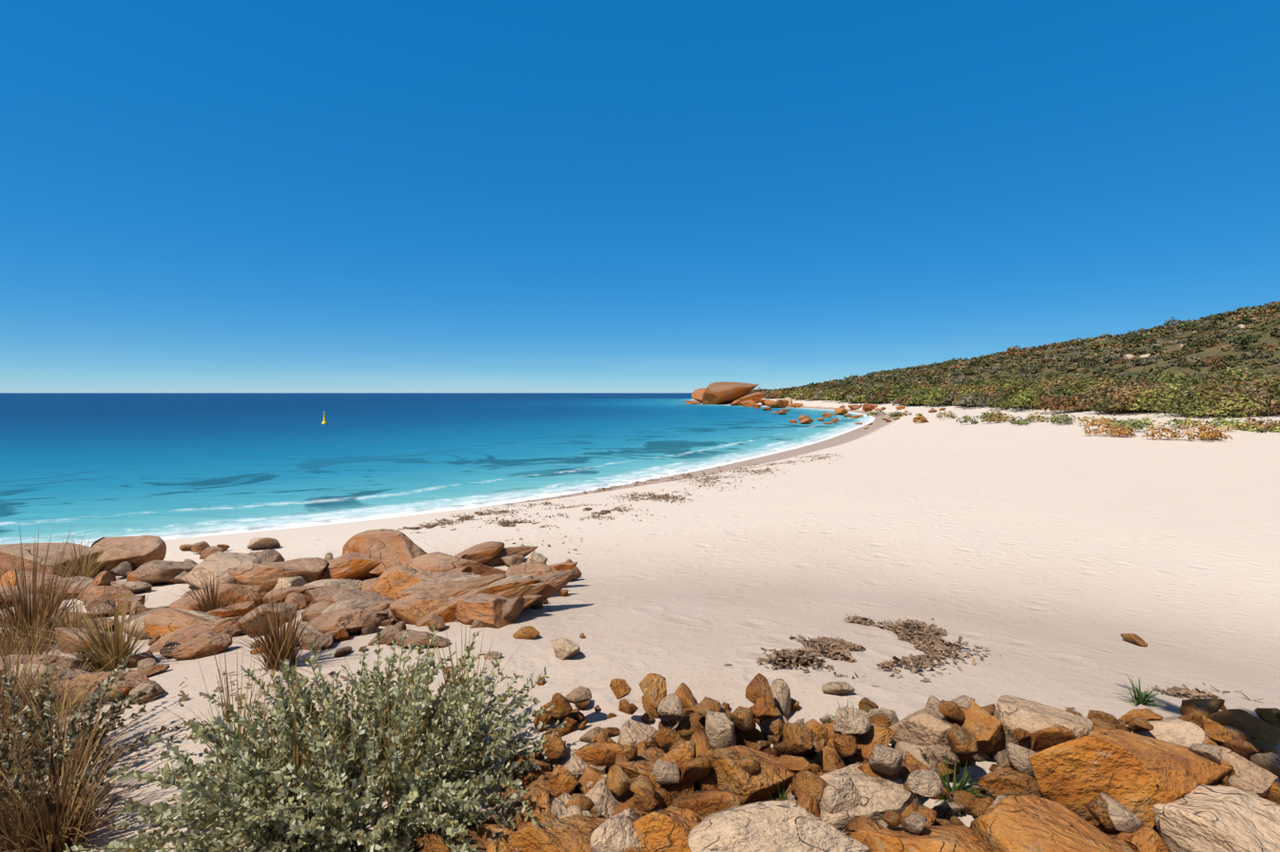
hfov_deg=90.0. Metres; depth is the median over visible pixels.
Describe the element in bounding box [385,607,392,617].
outcrop rock
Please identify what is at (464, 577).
outcrop rock
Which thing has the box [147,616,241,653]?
outcrop rock
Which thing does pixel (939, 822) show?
cobble pile
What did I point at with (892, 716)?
cobble pile
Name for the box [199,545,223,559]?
outcrop rubble
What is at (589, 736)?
cobble pile
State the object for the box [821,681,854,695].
loose rock
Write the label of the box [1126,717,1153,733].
cobble pile top
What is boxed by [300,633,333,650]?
outcrop rock
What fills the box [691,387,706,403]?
headland rock
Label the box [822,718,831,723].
cobble pile
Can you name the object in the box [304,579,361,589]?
outcrop rock
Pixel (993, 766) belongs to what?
cobble pile
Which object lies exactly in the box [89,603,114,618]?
outcrop rubble
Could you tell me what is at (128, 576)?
outcrop rubble
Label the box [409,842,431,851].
cobble pile
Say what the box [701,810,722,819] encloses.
cobble pile
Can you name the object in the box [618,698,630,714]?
cobble pile
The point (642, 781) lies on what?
cobble pile top
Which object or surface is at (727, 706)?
cobble pile
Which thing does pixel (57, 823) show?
dry grass tufts
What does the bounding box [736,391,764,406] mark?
headland rock
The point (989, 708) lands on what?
cobble pile
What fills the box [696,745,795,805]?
rock
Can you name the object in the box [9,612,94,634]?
outcrop rock
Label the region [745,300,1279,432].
hillside
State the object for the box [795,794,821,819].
cobble pile
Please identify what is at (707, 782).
cobble pile
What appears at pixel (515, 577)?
strata rock
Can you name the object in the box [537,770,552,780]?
cobble pile
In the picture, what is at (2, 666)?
outcrop rock
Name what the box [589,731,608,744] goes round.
cobble pile
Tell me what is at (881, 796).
rock
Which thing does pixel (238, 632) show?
outcrop rubble
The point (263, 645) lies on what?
outcrop rock
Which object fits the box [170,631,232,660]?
outcrop rock
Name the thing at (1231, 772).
cobble pile top
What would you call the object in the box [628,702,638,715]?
cobble pile top
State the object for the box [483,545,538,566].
strata rock
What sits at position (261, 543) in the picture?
outcrop rubble
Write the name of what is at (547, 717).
cobble pile
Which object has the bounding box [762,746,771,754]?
cobble pile
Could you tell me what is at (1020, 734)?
cobble pile top
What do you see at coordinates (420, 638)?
outcrop rock
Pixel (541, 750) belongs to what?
cobble pile
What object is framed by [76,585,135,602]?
outcrop rock
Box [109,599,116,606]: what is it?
outcrop rubble
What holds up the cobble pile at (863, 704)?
on the beach terrain
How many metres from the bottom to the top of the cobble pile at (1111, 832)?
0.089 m
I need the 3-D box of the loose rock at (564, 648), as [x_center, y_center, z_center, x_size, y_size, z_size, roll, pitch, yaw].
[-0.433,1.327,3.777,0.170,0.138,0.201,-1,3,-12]
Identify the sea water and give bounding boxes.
[0,392,874,546]
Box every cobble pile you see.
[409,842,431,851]
[464,819,478,829]
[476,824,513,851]
[477,801,523,828]
[478,817,512,829]
[500,757,530,799]
[504,754,552,771]
[504,794,522,802]
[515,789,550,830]
[518,744,551,764]
[522,778,562,803]
[523,761,548,783]
[528,752,547,759]
[533,701,555,732]
[536,811,558,824]
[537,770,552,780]
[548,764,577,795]
[550,797,566,818]
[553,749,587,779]
[554,717,575,736]
[557,793,574,804]
[562,804,594,817]
[564,798,580,808]
[567,708,580,718]
[570,792,584,800]
[573,711,584,722]
[574,699,589,709]
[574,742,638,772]
[575,778,580,793]
[576,719,588,730]
[577,765,606,795]
[579,726,603,742]
[579,740,593,749]
[579,775,606,793]
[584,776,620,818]
[588,764,605,773]
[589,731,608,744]
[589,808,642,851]
[602,727,620,736]
[607,737,617,743]
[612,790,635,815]
[615,754,630,765]
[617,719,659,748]
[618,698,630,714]
[623,846,645,851]
[633,806,646,814]
[633,826,655,851]
[635,739,647,760]
[636,745,665,760]
[640,712,654,722]
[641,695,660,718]
[646,739,659,748]
[648,769,671,795]
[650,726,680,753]
[654,787,673,809]
[658,719,671,729]
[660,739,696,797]
[668,736,686,751]
[670,708,695,726]
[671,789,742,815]
[674,682,697,708]
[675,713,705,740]
[675,787,698,798]
[676,809,700,822]
[691,730,711,756]
[697,774,719,791]
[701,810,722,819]
[722,701,729,711]
[722,709,736,745]
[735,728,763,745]
[740,736,762,752]
[745,737,771,751]
[754,717,763,723]
[759,714,789,740]
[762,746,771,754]
[769,731,782,744]
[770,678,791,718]
[770,746,779,756]
[772,794,782,800]
[773,736,813,757]
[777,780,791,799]
[790,698,799,711]
[795,717,804,724]
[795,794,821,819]
[803,718,829,742]
[805,758,822,772]
[808,747,817,757]
[808,763,823,774]
[810,737,827,758]
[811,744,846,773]
[813,741,818,749]
[819,716,832,723]
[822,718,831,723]
[827,730,848,738]
[843,755,869,766]
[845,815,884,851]
[857,698,878,712]
[857,762,899,780]
[867,708,899,725]
[869,714,891,727]
[877,819,904,828]
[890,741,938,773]
[897,762,917,796]
[903,750,947,799]
[924,695,944,717]
[926,743,951,762]
[931,801,964,818]
[932,818,950,826]
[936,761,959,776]
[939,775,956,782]
[944,815,965,825]
[945,790,978,814]
[956,756,973,767]
[967,786,987,798]
[970,796,993,817]
[973,752,989,761]
[976,748,986,756]
[978,805,991,815]
[981,703,995,716]
[989,763,999,771]
[991,748,1008,766]
[1065,709,1082,716]
[1090,717,1116,730]
[1093,725,1108,732]
[1094,825,1118,835]
[1108,835,1136,851]
[1114,831,1132,844]
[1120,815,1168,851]
[1121,708,1143,725]
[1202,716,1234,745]
[1205,737,1218,745]
[1222,725,1253,738]
[1222,739,1260,760]
[1234,734,1263,753]
[1237,788,1259,796]
[1249,752,1279,776]
[1254,707,1279,727]
[1254,736,1279,755]
[1260,781,1279,804]
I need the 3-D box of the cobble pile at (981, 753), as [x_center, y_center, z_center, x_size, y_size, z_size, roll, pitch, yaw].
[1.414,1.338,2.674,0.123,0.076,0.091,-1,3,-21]
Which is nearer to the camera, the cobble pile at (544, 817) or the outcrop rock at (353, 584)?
the cobble pile at (544, 817)
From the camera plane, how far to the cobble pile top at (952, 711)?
2.65 m
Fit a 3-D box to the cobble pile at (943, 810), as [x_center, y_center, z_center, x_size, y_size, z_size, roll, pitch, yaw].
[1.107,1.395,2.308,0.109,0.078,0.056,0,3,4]
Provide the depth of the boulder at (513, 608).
4.38 m
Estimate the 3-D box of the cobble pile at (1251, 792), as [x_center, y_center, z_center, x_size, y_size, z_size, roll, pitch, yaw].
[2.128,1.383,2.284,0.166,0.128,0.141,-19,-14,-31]
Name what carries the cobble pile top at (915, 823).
on the rock at (948, 839)
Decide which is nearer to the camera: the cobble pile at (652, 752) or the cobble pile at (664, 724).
the cobble pile at (652, 752)
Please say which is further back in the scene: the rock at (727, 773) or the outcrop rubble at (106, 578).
the outcrop rubble at (106, 578)
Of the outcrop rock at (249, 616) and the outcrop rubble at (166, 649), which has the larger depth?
the outcrop rock at (249, 616)
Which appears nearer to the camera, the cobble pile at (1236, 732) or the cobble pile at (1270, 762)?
the cobble pile at (1270, 762)
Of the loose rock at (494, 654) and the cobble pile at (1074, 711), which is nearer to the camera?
the cobble pile at (1074, 711)
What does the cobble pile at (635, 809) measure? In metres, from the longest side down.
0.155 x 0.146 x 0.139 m
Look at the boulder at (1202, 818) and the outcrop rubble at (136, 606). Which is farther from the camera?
the outcrop rubble at (136, 606)
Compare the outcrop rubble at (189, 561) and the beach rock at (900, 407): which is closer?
the outcrop rubble at (189, 561)
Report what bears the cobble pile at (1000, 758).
on the beach terrain
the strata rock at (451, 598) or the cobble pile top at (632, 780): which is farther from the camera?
the strata rock at (451, 598)
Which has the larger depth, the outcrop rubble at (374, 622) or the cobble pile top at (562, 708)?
the outcrop rubble at (374, 622)
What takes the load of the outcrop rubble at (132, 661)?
on the beach terrain
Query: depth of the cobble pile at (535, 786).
2.30 m
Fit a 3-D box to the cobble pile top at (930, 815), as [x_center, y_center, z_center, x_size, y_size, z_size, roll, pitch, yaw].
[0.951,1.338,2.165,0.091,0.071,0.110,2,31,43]
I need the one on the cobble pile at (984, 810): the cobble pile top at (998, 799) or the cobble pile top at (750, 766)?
the cobble pile top at (998, 799)
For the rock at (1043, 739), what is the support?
on the cobble pile
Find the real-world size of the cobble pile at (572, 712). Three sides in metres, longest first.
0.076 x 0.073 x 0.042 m
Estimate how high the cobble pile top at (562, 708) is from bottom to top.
0.091 m
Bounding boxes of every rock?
[0,542,104,579]
[0,569,82,599]
[0,584,44,609]
[0,606,20,626]
[0,654,66,676]
[0,663,87,688]
[5,659,56,690]
[6,654,79,663]
[8,593,55,607]
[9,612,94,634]
[26,690,85,710]
[49,659,102,672]
[51,669,149,704]
[54,576,94,588]
[54,627,114,653]
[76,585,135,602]
[81,617,114,631]
[89,535,166,575]
[110,581,152,593]
[123,608,222,639]
[124,605,174,623]
[133,560,196,584]
[144,607,211,638]
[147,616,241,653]
[167,583,267,612]
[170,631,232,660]
[181,551,261,589]
[204,601,254,618]
[227,557,328,592]
[236,602,298,638]
[250,630,295,655]
[262,585,318,604]
[271,576,308,590]
[278,620,323,645]
[300,601,329,621]
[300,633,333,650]
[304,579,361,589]
[304,584,355,605]
[309,608,376,635]
[316,552,382,581]
[320,599,376,615]
[324,626,350,642]
[327,588,392,607]
[342,528,426,576]
[365,601,393,611]
[372,564,433,601]
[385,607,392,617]
[388,573,505,623]
[388,590,449,624]
[392,572,457,601]
[393,629,449,647]
[395,580,462,599]
[407,551,505,576]
[415,578,541,626]
[433,571,474,577]
[443,666,451,674]
[446,565,472,572]
[446,595,459,601]
[452,574,483,581]
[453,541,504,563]
[454,581,550,621]
[454,593,516,628]
[457,554,467,559]
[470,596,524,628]
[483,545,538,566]
[484,651,502,659]
[487,574,533,585]
[504,562,556,576]
[513,625,539,639]
[522,569,575,611]
[523,595,542,609]
[537,676,544,685]
[548,562,578,570]
[550,637,580,659]
[684,401,701,404]
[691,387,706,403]
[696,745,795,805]
[701,381,759,405]
[730,400,742,406]
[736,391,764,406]
[740,399,756,407]
[756,398,774,404]
[764,400,773,407]
[770,399,784,407]
[770,399,789,407]
[776,408,786,414]
[783,396,793,403]
[787,762,921,833]
[797,414,808,420]
[798,418,813,424]
[817,772,862,814]
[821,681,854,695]
[822,412,831,417]
[832,417,838,423]
[833,407,847,414]
[843,413,852,417]
[844,825,990,851]
[847,405,861,409]
[863,405,874,411]
[895,406,905,409]
[1120,633,1147,646]
[1123,353,1134,362]
[1139,353,1150,358]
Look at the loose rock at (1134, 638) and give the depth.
5.07 m
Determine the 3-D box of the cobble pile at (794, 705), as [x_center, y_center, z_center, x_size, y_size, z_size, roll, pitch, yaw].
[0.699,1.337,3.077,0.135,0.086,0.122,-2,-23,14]
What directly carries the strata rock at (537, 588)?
on the beach terrain
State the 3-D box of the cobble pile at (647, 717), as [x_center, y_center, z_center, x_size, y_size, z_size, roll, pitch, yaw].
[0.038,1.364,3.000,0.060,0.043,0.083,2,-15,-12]
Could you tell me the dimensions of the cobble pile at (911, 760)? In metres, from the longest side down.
0.194 x 0.173 x 0.117 m
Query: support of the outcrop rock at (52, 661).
on the beach terrain
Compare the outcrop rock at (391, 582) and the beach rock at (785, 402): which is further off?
the beach rock at (785, 402)
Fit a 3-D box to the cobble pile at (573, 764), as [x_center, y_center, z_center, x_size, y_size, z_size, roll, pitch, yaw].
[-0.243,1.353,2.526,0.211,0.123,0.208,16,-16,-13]
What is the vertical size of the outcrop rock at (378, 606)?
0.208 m
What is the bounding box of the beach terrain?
[0,310,1279,851]
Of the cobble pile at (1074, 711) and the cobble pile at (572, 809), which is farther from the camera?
the cobble pile at (1074, 711)
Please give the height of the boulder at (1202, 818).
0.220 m
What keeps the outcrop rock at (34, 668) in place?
on the beach terrain
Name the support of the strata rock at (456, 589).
on the layered rock
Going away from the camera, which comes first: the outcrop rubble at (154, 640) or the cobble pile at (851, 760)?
the cobble pile at (851, 760)
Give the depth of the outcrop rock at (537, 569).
6.12 m
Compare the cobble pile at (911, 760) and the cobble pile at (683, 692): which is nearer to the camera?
the cobble pile at (911, 760)
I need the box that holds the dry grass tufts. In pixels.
[0,404,1232,851]
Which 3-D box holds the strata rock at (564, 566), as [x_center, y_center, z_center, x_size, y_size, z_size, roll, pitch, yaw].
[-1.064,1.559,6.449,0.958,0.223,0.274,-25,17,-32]
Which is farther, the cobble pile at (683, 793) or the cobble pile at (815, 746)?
the cobble pile at (815, 746)
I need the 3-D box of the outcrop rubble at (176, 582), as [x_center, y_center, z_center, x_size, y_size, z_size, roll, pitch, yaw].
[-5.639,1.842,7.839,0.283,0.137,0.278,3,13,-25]
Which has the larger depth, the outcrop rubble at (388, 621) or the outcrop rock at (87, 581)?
the outcrop rock at (87, 581)
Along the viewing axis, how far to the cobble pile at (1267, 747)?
2.75 m
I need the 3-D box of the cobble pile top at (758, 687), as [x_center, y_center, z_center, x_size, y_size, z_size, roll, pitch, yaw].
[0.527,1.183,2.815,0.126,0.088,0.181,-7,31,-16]
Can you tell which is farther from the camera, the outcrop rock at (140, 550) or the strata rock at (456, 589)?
the outcrop rock at (140, 550)
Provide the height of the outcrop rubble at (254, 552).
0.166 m
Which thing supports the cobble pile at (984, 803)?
on the beach terrain
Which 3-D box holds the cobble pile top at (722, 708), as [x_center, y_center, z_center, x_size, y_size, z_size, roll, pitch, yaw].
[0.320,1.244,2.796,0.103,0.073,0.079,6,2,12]
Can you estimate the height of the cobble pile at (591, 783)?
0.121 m
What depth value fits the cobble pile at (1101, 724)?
2.74 m
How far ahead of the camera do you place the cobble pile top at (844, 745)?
2.47 m
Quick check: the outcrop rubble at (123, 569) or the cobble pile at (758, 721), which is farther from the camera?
the outcrop rubble at (123, 569)
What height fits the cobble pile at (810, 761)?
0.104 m
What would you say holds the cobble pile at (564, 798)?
on the cobble pile at (575, 796)
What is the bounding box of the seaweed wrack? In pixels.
[141,452,1261,737]
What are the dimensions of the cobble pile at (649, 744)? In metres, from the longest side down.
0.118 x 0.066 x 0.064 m
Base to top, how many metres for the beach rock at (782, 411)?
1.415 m
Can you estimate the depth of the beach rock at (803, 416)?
91.72 m
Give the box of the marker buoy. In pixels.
[321,411,327,424]
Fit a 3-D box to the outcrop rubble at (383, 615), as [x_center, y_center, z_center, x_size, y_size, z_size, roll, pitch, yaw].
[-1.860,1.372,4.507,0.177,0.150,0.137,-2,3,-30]
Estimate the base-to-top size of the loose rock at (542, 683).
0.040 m
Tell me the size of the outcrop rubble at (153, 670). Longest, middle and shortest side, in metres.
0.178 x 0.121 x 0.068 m
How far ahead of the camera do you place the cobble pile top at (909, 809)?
2.06 m
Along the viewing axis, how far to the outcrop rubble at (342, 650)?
3.74 m
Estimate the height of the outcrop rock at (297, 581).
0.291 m
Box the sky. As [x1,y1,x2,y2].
[0,0,1279,392]
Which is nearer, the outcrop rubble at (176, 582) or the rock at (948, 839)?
the rock at (948, 839)
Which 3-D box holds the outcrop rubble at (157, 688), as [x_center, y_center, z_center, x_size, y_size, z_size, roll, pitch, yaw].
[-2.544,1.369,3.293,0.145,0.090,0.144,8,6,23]
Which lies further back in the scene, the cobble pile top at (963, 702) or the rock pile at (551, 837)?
the cobble pile top at (963, 702)
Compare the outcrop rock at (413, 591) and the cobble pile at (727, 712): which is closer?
the cobble pile at (727, 712)
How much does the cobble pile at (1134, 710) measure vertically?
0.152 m
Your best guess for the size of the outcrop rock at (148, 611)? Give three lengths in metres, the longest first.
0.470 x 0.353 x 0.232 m
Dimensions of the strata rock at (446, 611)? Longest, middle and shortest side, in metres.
1.035 x 0.229 x 0.217 m
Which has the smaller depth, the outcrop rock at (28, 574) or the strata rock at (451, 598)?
the strata rock at (451, 598)
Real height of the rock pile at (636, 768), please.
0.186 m
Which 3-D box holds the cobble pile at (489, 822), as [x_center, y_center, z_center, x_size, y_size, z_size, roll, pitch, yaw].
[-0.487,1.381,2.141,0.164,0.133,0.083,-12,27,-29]
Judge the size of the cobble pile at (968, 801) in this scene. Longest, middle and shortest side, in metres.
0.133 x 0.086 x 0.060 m
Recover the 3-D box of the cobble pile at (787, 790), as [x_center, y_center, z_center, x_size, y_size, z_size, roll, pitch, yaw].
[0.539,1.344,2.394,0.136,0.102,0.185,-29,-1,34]
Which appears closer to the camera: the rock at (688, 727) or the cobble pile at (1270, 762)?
the cobble pile at (1270, 762)
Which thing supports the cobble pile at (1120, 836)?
on the beach terrain
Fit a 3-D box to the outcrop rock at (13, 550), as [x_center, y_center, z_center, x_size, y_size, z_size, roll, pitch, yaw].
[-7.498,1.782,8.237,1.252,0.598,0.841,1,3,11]
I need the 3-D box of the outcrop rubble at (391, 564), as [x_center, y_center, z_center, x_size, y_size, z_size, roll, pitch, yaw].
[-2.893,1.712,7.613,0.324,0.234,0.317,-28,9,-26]
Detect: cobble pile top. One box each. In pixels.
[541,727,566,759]
[548,692,572,718]
[562,717,577,731]
[564,685,591,703]
[580,795,594,811]
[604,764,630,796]
[609,678,631,699]
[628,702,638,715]
[629,774,655,798]
[629,776,637,784]
[633,787,659,813]
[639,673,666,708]
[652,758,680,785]
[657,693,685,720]
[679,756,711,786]
[691,697,720,717]
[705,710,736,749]
[720,704,724,712]
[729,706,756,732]
[740,756,760,775]
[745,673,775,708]
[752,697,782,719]
[769,718,784,735]
[775,755,810,774]
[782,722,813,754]
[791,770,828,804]
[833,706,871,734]
[833,734,857,756]
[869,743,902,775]
[882,811,900,826]
[899,802,918,826]
[904,812,927,834]
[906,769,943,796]
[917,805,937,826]
[937,699,965,724]
[940,751,960,764]
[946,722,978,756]
[950,695,974,710]
[990,795,1006,808]
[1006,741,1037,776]
[1013,727,1030,741]
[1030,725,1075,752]
[1086,795,1113,830]
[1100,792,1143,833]
[1115,724,1131,732]
[1118,708,1163,723]
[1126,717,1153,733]
[1178,713,1203,730]
[1188,743,1221,764]
[1217,775,1229,786]
[1226,768,1235,776]
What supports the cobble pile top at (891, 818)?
on the rock at (948, 839)
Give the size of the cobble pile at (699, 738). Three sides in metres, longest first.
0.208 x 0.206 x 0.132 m
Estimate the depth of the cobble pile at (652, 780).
2.28 m
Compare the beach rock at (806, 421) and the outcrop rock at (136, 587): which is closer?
the outcrop rock at (136, 587)
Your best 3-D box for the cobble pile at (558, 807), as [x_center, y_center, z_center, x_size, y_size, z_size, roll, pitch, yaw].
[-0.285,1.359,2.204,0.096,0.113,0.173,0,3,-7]
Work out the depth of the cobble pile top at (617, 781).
2.22 m
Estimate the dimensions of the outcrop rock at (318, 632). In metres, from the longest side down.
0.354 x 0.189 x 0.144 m
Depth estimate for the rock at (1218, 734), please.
2.79 m
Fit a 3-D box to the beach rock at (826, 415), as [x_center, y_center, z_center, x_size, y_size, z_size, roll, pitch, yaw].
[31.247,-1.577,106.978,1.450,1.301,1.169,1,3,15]
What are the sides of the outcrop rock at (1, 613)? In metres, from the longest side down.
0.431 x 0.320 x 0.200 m
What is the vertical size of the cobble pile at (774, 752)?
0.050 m
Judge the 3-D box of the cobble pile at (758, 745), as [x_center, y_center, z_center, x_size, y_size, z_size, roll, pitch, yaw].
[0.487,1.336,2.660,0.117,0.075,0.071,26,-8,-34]
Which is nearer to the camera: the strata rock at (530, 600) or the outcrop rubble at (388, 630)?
the outcrop rubble at (388, 630)
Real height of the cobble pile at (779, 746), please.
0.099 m
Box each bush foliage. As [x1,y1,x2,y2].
[0,654,226,828]
[63,623,570,851]
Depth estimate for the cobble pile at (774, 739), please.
2.70 m
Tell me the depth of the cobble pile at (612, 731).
2.86 m
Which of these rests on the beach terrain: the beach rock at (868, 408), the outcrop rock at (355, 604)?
the beach rock at (868, 408)
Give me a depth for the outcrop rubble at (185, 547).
10.02 m
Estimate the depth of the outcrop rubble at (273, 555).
8.51 m
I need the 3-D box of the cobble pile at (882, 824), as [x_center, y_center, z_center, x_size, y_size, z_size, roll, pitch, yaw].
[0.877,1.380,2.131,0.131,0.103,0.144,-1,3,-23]
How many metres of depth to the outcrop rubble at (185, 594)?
6.77 m
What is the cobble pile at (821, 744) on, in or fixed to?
on the beach terrain
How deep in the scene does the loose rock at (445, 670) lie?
3.47 m
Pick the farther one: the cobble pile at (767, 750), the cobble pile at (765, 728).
the cobble pile at (765, 728)
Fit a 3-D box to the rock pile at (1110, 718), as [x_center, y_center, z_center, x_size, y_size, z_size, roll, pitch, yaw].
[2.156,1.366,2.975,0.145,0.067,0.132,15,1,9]
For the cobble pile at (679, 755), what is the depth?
2.31 m
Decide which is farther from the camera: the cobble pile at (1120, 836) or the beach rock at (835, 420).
the beach rock at (835, 420)
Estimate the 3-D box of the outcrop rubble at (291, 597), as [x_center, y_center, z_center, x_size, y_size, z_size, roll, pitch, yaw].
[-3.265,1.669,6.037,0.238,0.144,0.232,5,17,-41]
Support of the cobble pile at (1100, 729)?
on the beach terrain
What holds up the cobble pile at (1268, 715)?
on the beach terrain
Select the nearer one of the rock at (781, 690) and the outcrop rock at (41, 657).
the rock at (781, 690)
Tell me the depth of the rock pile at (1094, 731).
2.61 m
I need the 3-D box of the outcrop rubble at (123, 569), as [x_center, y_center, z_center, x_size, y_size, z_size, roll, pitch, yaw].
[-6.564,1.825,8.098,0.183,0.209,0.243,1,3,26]
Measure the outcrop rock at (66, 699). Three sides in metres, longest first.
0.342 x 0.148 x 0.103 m
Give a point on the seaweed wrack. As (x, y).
(927, 639)
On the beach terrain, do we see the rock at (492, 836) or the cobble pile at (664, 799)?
the rock at (492, 836)
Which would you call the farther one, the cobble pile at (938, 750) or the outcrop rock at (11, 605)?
the outcrop rock at (11, 605)
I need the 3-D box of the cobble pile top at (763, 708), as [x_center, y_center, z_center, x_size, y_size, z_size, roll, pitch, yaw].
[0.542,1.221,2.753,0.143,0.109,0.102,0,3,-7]
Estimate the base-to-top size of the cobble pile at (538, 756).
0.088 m
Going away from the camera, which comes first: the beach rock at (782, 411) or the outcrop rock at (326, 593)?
the outcrop rock at (326, 593)
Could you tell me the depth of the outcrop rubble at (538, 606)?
5.02 m
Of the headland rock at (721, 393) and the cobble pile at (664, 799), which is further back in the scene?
the headland rock at (721, 393)
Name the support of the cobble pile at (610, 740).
on the beach terrain
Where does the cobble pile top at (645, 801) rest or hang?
on the rock at (615, 833)
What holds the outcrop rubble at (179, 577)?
on the beach terrain
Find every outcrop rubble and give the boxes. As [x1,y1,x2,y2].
[18,688,32,709]
[19,601,55,616]
[81,632,103,651]
[84,598,110,612]
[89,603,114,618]
[93,570,116,585]
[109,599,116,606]
[110,561,132,577]
[118,594,145,616]
[121,650,157,668]
[126,570,135,581]
[126,682,154,702]
[128,600,148,617]
[129,573,141,581]
[134,680,165,703]
[136,658,155,670]
[140,663,169,677]
[148,635,160,645]
[159,641,180,658]
[167,580,183,583]
[174,571,188,582]
[179,543,192,551]
[181,589,202,598]
[183,559,197,564]
[190,541,210,552]
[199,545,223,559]
[216,543,229,550]
[230,629,246,637]
[246,537,280,549]
[248,551,260,555]
[255,548,285,562]
[285,592,308,610]
[324,552,333,561]
[333,646,351,657]
[357,614,382,635]
[361,577,378,590]
[368,624,399,645]
[369,610,388,625]
[380,616,395,626]
[386,635,393,645]
[387,562,401,567]
[393,620,407,631]
[426,613,445,631]
[501,554,524,566]
[524,551,547,563]
[530,601,543,609]
[558,589,567,597]
[571,565,581,579]
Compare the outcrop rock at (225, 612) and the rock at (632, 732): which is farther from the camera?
the outcrop rock at (225, 612)
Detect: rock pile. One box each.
[413,827,486,851]
[503,814,607,851]
[619,758,658,778]
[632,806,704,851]
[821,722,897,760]
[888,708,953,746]
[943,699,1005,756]
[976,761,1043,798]
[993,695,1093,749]
[1086,709,1120,725]
[1088,728,1101,735]
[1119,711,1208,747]
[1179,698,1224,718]
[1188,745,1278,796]
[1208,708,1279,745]
[1211,782,1279,804]
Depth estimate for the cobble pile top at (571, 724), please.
2.68 m
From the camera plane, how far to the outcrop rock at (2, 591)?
6.70 m
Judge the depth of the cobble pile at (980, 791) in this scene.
2.39 m
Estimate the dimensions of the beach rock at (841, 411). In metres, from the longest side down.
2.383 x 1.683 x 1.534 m
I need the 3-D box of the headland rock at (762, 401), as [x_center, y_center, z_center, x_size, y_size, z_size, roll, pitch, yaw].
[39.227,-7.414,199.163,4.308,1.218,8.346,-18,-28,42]
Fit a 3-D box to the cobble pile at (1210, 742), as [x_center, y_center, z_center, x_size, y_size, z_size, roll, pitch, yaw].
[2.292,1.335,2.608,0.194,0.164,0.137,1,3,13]
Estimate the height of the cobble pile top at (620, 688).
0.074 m
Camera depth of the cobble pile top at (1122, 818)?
2.05 m
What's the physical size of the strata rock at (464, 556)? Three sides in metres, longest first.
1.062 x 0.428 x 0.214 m
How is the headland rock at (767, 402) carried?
on the beach terrain
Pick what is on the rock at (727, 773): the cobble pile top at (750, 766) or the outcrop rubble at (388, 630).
the cobble pile top at (750, 766)
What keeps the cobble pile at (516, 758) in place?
on the beach terrain
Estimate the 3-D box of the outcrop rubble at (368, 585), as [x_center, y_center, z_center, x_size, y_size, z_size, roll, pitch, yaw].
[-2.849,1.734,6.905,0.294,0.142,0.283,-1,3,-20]
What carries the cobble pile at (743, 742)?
on the cobble pile at (758, 745)
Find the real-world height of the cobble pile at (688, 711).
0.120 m
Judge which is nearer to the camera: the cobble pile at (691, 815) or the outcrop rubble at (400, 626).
the cobble pile at (691, 815)
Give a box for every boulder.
[686,799,871,851]
[969,795,1124,851]
[1028,729,1233,832]
[1152,784,1279,851]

